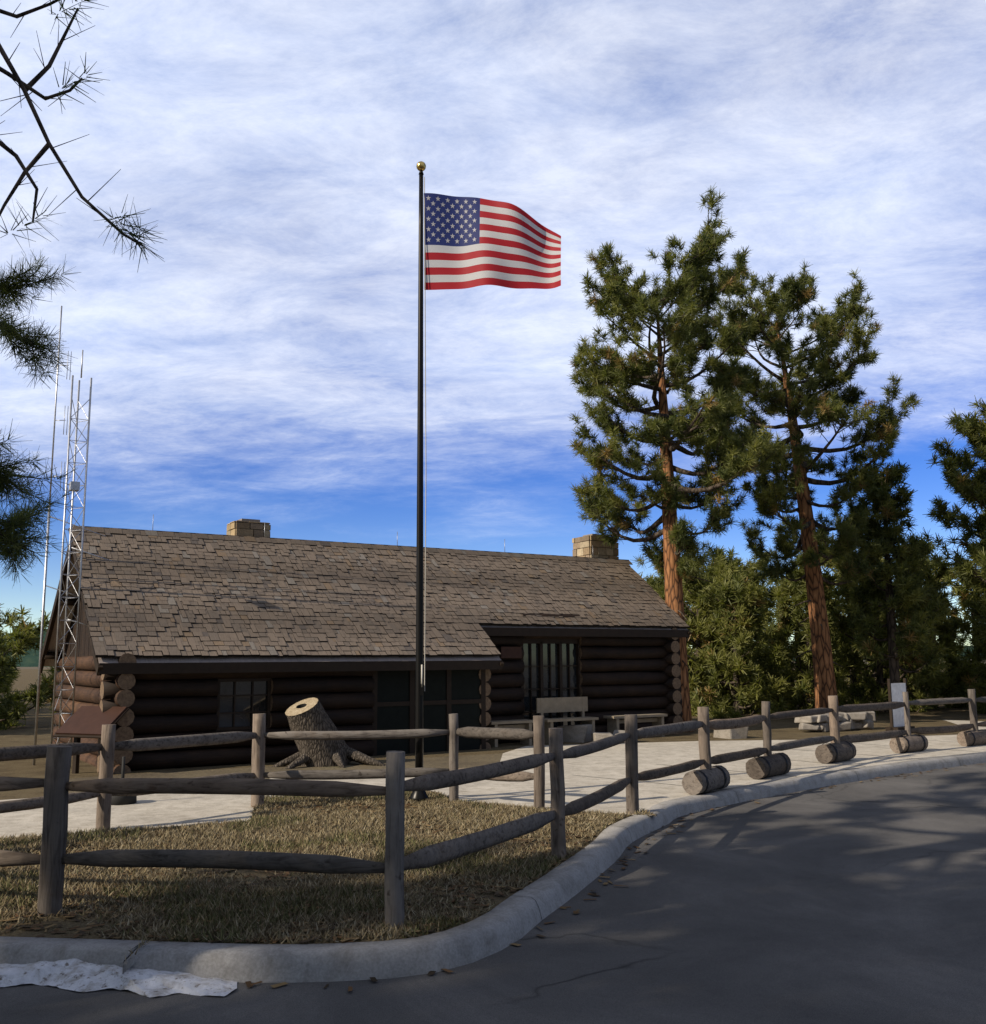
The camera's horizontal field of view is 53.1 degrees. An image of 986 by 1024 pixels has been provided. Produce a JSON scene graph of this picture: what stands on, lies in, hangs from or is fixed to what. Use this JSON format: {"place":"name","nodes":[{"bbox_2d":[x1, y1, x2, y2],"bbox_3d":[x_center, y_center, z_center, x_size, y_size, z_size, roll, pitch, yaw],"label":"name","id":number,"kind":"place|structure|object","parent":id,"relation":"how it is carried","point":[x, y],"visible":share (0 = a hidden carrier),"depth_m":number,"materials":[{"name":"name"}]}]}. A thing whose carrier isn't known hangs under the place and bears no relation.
{"place":"outdoors","nodes":[
{"label":"outdoors","id":0,"kind":"place"},
{"bbox_2d":[0,0,163,561],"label":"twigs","id":1,"kind":"object","parent":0,"point":[22,85],"visible":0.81,"depth_m":4.79,"materials":[{"name":"green plant"}]},
{"bbox_2d":[0,249,80,588],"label":"pine needles","id":2,"kind":"object","parent":1,"relation":"attached to","point":[22,513],"visible":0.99,"depth_m":5.52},
{"bbox_2d":[0,0,168,272],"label":"pine needles","id":3,"kind":"object","parent":1,"relation":"attached to","point":[65,86],"visible":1,"depth_m":4.46,"materials":[{"name":"green plant"}]},
{"bbox_2d":[88,646,659,755],"bbox_3d":[-2.127,3.607,21.020,12.080,2.606,5.505,5,-10,-32],"label":"cabin","id":4,"kind":"object","parent":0,"point":[446,693],"visible":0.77,"depth_m":18.36,"materials":[{"name":"brown wood"}]},
{"bbox_2d":[3,630,972,666],"bbox_3d":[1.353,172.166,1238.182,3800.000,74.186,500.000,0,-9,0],"label":"distant hills","id":5,"kind":"structure","parent":0,"point":[30,660],"depth_m":1075.62,"materials":[{"name":"green plant"}]},
{"bbox_2d":[0,763,985,1023],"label":"road asphalt","id":6,"kind":"structure","parent":0,"point":[856,903],"depth_m":6.27,"materials":[{"name":"grey asphalt"}]},
{"bbox_2d":[0,958,236,996],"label":"snow patch","id":7,"kind":"object","parent":6,"relation":"on","point":[74,974],"visible":0.62,"depth_m":5.56,"materials":[{"name":"white snow"}]},
{"bbox_2d":[0,770,932,990],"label":"leaf litter","id":8,"kind":"object","parent":6,"relation":"on","point":[81,932],"visible":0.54,"depth_m":7.20,"materials":[{"name":"brown plant"}]},
{"bbox_2d":[0,751,985,982],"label":"kerb","id":9,"kind":"structure","parent":6,"relation":"on","point":[515,917],"depth_m":5.89,"materials":[{"name":"concrete"}]},
{"bbox_2d":[136,756,960,947],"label":"kerb joints","id":10,"kind":"object","parent":9,"relation":"on","point":[632,841],"visible":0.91,"depth_m":9.83,"materials":[{"name":"grey concrete"}]},
{"bbox_2d":[645,559,695,686],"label":"tree","id":11,"kind":"object","parent":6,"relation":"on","point":[660,580],"depth_m":39.83,"materials":[{"name":"green plant"}]},
{"bbox_2d":[689,545,760,709],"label":"tree","id":12,"kind":"object","parent":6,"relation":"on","point":[731,554],"depth_m":33.87,"materials":[{"name":"green plant"}]},
{"bbox_2d":[960,535,985,713],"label":"tree","id":13,"kind":"object","parent":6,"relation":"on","point":[975,608],"depth_m":30.15,"materials":[{"name":"green plant"}]},
{"bbox_2d":[0,720,985,837],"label":"concrete paving","id":14,"kind":"structure","parent":0,"point":[162,810],"depth_m":13.27,"materials":[{"name":"grey concrete"}]},
{"bbox_2d":[111,756,136,804],"bbox_3d":[-4.454,3.225,11.861,0.340,0.550,0.340,0,-9,0],"label":"rubber post base","id":15,"kind":"object","parent":14,"relation":"on","point":[121,800],"visible":0.37,"depth_m":11.71,"materials":[{"name":"black rubber"}]},
{"bbox_2d":[576,740,976,785],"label":"paving joints","id":16,"kind":"object","parent":14,"relation":"on","point":[793,760],"visible":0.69,"depth_m":15.83,"materials":[{"name":"grey concrete"}]},
{"bbox_2d":[0,666,985,943],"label":"verge lawn","id":17,"kind":"structure","parent":0,"point":[788,728],"depth_m":15.70,"materials":[{"name":"brown plant"}]},
{"bbox_2d":[0,652,8,711],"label":"pine","id":18,"kind":"object","parent":17,"relation":"on","point":[2,686],"depth_m":30.66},
{"bbox_2d":[0,628,20,694],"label":"pine","id":19,"kind":"object","parent":17,"relation":"on","point":[11,682],"visible":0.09,"depth_m":48.97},
{"bbox_2d":[0,603,21,691],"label":"pine","id":20,"kind":"object","parent":17,"relation":"on","point":[2,619],"depth_m":34.67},
{"bbox_2d":[0,604,59,729],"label":"tree","id":21,"kind":"object","parent":17,"relation":"on","point":[30,630],"depth_m":27.08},
{"bbox_2d":[53,706,129,773],"bbox_3d":[-6.172,3.501,15.119,1.000,1.007,0.540,-4,-10,25],"label":"information sign","id":22,"kind":"object","parent":17,"relation":"on","point":[83,722],"visible":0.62,"depth_m":15.13,"materials":[{"name":"brown wood"}]},
{"bbox_2d":[69,753,502,792],"bbox_3d":[-2.585,3.950,14.924,7.627,0.001,2.788,4,-10,-27],"label":"dirt patch","id":23,"kind":"object","parent":17,"relation":"on","point":[467,761],"depth_m":15.60,"materials":[{"name":"brown soil"}]},
{"bbox_2d":[271,697,385,768],"bbox_3d":[-2.715,3.689,16.155,1.816,1.298,1.178,3,-9,-19],"label":"uprooted stump","id":24,"kind":"object","parent":23,"relation":"on","point":[308,714],"visible":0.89,"depth_m":15.84,"materials":[{"name":"wood"}]},
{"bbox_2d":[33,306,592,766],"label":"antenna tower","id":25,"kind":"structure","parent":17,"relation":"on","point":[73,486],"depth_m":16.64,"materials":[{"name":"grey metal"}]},
{"bbox_2d":[0,790,657,959],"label":"lawn grass","id":26,"kind":"structure","parent":17,"relation":"on","point":[234,830],"depth_m":7.60,"materials":[{"name":"brown plant"}]},
{"bbox_2d":[52,613,682,773],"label":"cabin log walls","id":27,"kind":"structure","parent":17,"relation":"on","point":[143,716],"depth_m":17.39,"materials":[{"name":"brown wood"}]},
{"bbox_2d":[65,594,92,656],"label":"cabin gable boards","id":28,"kind":"object","parent":27,"relation":"on","point":[84,649],"visible":0.15,"depth_m":18.71,"materials":[{"name":"brown wood"}]},
{"bbox_2d":[44,553,687,665],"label":"roof eaves","id":29,"kind":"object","parent":27,"relation":"on","point":[52,644],"depth_m":18.35,"materials":[{"name":"brown wood"}]},
{"bbox_2d":[38,539,690,675],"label":"roof fascia","id":30,"kind":"structure","parent":29,"relation":"attached to","point":[170,668],"depth_m":17.77,"materials":[{"name":"brown wood"}]},
{"bbox_2d":[68,525,689,657],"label":"cabin roof shakes","id":31,"kind":"object","parent":29,"relation":"on","point":[154,593],"visible":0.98,"depth_m":18.77,"materials":[{"name":"brown wood"}]},
{"bbox_2d":[226,518,270,537],"bbox_3d":[-5.021,0.841,20.171,0.771,1.365,0.649,5,-10,-32],"label":"chimney","id":32,"kind":"object","parent":31,"relation":"on","point":[248,527],"visible":0.34,"depth_m":19.99,"materials":[{"name":"stone"}]},
{"bbox_2d":[216,639,580,741],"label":"window","id":33,"kind":"structure","parent":27,"relation":"in","point":[552,668],"depth_m":20.71,"materials":[{"name":"black glass"}]},
{"bbox_2d":[409,161,428,802],"bbox_3d":[-0.919,-0.584,12.445,0.240,8.202,0.240,0,-9,0],"label":"flagpole","id":34,"kind":"object","parent":17,"relation":"on","point":[418,796],"visible":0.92,"depth_m":12.32,"materials":[{"name":"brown metal"}]},
{"bbox_2d":[424,193,560,289],"bbox_3d":[-0.011,-3.527,12.799,1.793,1.381,0.253,-1,-9,3],"label":"us flag","id":35,"kind":"object","parent":34,"relation":"attached to","point":[470,242],"visible":1,"depth_m":12.79,"materials":[{"name":"multicoloured fabric"}]},
{"bbox_2d":[0,697,985,928],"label":"split rail fence","id":36,"kind":"object","parent":17,"relation":"on","point":[54,858],"visible":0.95,"depth_m":7.61,"materials":[{"name":"grey wood"}]},
{"bbox_2d":[486,719,532,746],"bbox_3d":[0.323,4.393,19.591,1.050,0.485,0.360,5,-10,-32],"label":"bench","id":37,"kind":"object","parent":17,"relation":"on","point":[525,724],"visible":0.66,"depth_m":19.58,"materials":[{"name":"grey wood"}]},
{"bbox_2d":[536,697,598,743],"bbox_3d":[1.541,4.288,20.352,1.300,0.900,0.405,5,-10,-32],"label":"bench back","id":38,"kind":"object","parent":17,"relation":"on","point":[560,704],"visible":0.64,"depth_m":20.44,"materials":[{"name":"grey wood"}]},
{"bbox_2d":[603,713,666,736],"bbox_3d":[3.093,4.633,21.321,1.500,0.485,0.360,5,-10,-32],"label":"bench","id":39,"kind":"object","parent":17,"relation":"on","point":[614,721],"visible":0.7,"depth_m":21.19,"materials":[{"name":"grey wood"}]},
{"bbox_2d":[639,572,659,595],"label":"pine","id":40,"kind":"object","parent":17,"relation":"on","point":[648,581],"depth_m":31.79,"materials":[{"name":"green plant"}]},
{"bbox_2d":[567,183,789,731],"bbox_3d":[4.338,-0.919,24.242,5.281,13.124,6.717,0,-9,0],"label":"pine tree","id":41,"kind":"object","parent":17,"relation":"on","point":[644,304],"depth_m":23.41,"materials":[{"name":"green plant"}]},
{"bbox_2d":[682,707,729,794],"bbox_3d":[2.701,3.057,12.556,0.300,1.130,0.825,-7,-11,36],"label":"log base post","id":42,"kind":"object","parent":17,"relation":"on","point":[707,776],"visible":0.92,"depth_m":12.49,"materials":[{"name":"grey wood"}]},
{"bbox_2d":[650,549,767,715],"bbox_3d":[6.393,5.216,30.774,4.592,8.270,4.184,0,-9,0],"label":"tree","id":43,"kind":"object","parent":17,"relation":"on","point":[721,573],"depth_m":30.15,"materials":[{"name":"green plant"}]},
{"bbox_2d":[557,711,875,742],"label":"stone wall and boulders","id":44,"kind":"structure","parent":17,"relation":"on","point":[583,733],"depth_m":22.34,"materials":[{"name":"grey stone"}]},
{"bbox_2d":[690,571,791,718],"bbox_3d":[7.090,5.277,29.021,3.465,7.111,3.723,0,-9,0],"label":"tree","id":45,"kind":"object","parent":17,"relation":"on","point":[750,670],"depth_m":28.86,"materials":[{"name":"green plant"}]},
{"bbox_2d":[744,577,774,674],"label":"tree","id":46,"kind":"object","parent":17,"relation":"on","point":[766,618],"depth_m":49.94,"materials":[{"name":"green plant"}]},
{"bbox_2d":[746,701,790,778],"bbox_3d":[3.918,3.272,14.081,0.315,1.122,0.886,-7,-11,39],"label":"log base post","id":47,"kind":"object","parent":17,"relation":"on","point":[768,764],"visible":0.94,"depth_m":14.01,"materials":[{"name":"grey wood"}]},
{"bbox_2d":[754,576,851,710],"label":"tree","id":48,"kind":"object","parent":17,"relation":"on","point":[784,621],"depth_m":32.87,"materials":[{"name":"green plant"}]},
{"bbox_2d":[744,553,877,715],"bbox_3d":[9.472,5.218,29.519,3.896,8.226,3.489,0,-9,0],"label":"tree","id":49,"kind":"object","parent":17,"relation":"on","point":[796,646],"depth_m":29.58,"materials":[{"name":"green plant"}]},
{"bbox_2d":[700,260,922,707],"bbox_3d":[8.413,-0.515,27.066,5.584,13.114,6.298,5,-10,-32],"label":"pine tree","id":50,"kind":"object","parent":17,"relation":"on","point":[852,537],"depth_m":26.13,"materials":[{"name":"green plant"}]},
{"bbox_2d":[815,695,855,763],"bbox_3d":[5.554,3.550,16.019,0.334,1.117,0.851,-9,-12,44],"label":"log base post","id":51,"kind":"object","parent":17,"relation":"on","point":[835,750],"visible":0.93,"depth_m":15.94,"materials":[{"name":"grey wood"}]},
{"bbox_2d":[839,633,888,694],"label":"tree","id":52,"kind":"object","parent":17,"relation":"on","point":[861,672],"depth_m":39.61,"materials":[{"name":"green plant"}]},
{"bbox_2d":[805,549,923,704],"bbox_3d":[13.252,5.515,35.453,4.441,9.063,5.011,6,-11,-39],"label":"tree","id":53,"kind":"object","parent":17,"relation":"on","point":[865,663],"depth_m":35.37,"materials":[{"name":"green plant"}]},
{"bbox_2d":[818,531,954,713],"bbox_3d":[12.210,4.567,31.112,4.807,8.340,5.106,0,-9,0],"label":"tree","id":54,"kind":"object","parent":17,"relation":"on","point":[918,692],"depth_m":30.63,"materials":[{"name":"green plant"}]},
{"bbox_2d":[829,458,952,696],"bbox_3d":[11.053,2.282,27.541,3.165,7.677,3.545,0,-9,0],"label":"pine tree","id":55,"kind":"object","parent":17,"relation":"on","point":[908,588],"depth_m":27.14,"materials":[{"name":"green plant"}]},
{"bbox_2d":[885,678,914,730],"bbox_3d":[9.081,4.334,22.071,0.700,1.200,0.300,6,-11,-37],"label":"white notice board","id":56,"kind":"object","parent":17,"relation":"on","point":[895,691],"visible":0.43,"depth_m":21.97,"materials":[{"name":"paint"}]},
{"bbox_2d":[889,692,927,752],"bbox_3d":[7.402,3.782,17.602,0.805,1.126,0.309,6,-11,-38],"label":"log base post","id":57,"kind":"object","parent":17,"relation":"on","point":[908,742],"visible":0.95,"depth_m":17.50,"materials":[{"name":"brown wood"}]},
{"bbox_2d":[887,552,985,709],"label":"tree","id":58,"kind":"object","parent":17,"relation":"on","point":[948,635],"depth_m":32.70,"materials":[{"name":"green plant"}]},
{"bbox_2d":[921,538,970,695],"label":"tree","id":59,"kind":"object","parent":17,"relation":"on","point":[940,580],"depth_m":43.76,"materials":[{"name":"green plant"}]},
{"bbox_2d":[920,395,985,650],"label":"pine","id":60,"kind":"object","parent":17,"relation":"on","point":[954,477],"depth_m":27.41,"materials":[{"name":"green plant"}]},
{"bbox_2d":[957,689,985,745],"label":"log base post","id":61,"kind":"object","parent":17,"relation":"on","point":[974,736],"visible":0.96,"depth_m":18.73,"materials":[{"name":"brown wood"}]},
{"bbox_2d":[0,0,985,652],"label":"sky","id":62,"kind":"structure","parent":0,"point":[264,368],"materials":[{"name":"blue"}]},
{"bbox_2d":[16,660,985,668],"bbox_3d":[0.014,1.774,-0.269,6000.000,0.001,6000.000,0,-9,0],"label":"ground sheet","id":63,"kind":"object","parent":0,"point":[54,667],"depth_m":634.50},
{"bbox_2d":[658,576,695,652],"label":"tree","id":64,"kind":"object","parent":63,"relation":"on","point":[691,607],"depth_m":46.84,"materials":[{"name":"green plant"}]},
{"bbox_2d":[717,545,799,677],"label":"tree","id":65,"kind":"object","parent":63,"relation":"on","point":[763,591],"depth_m":42.23,"materials":[{"name":"green plant"}]},
{"bbox_2d":[941,567,985,702],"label":"tree","id":66,"kind":"object","parent":63,"relation":"on","point":[959,589],"depth_m":34.64,"materials":[{"name":"green plant"}]},
{"bbox_2d":[572,534,618,558],"bbox_3d":[2.614,2.962,24.686,0.953,4.805,0.774,5,-10,-32],"label":"chimney","id":67,"kind":"object","parent":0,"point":[582,547],"visible":0.17,"depth_m":24.67,"materials":[{"name":"stone"}]}
]}

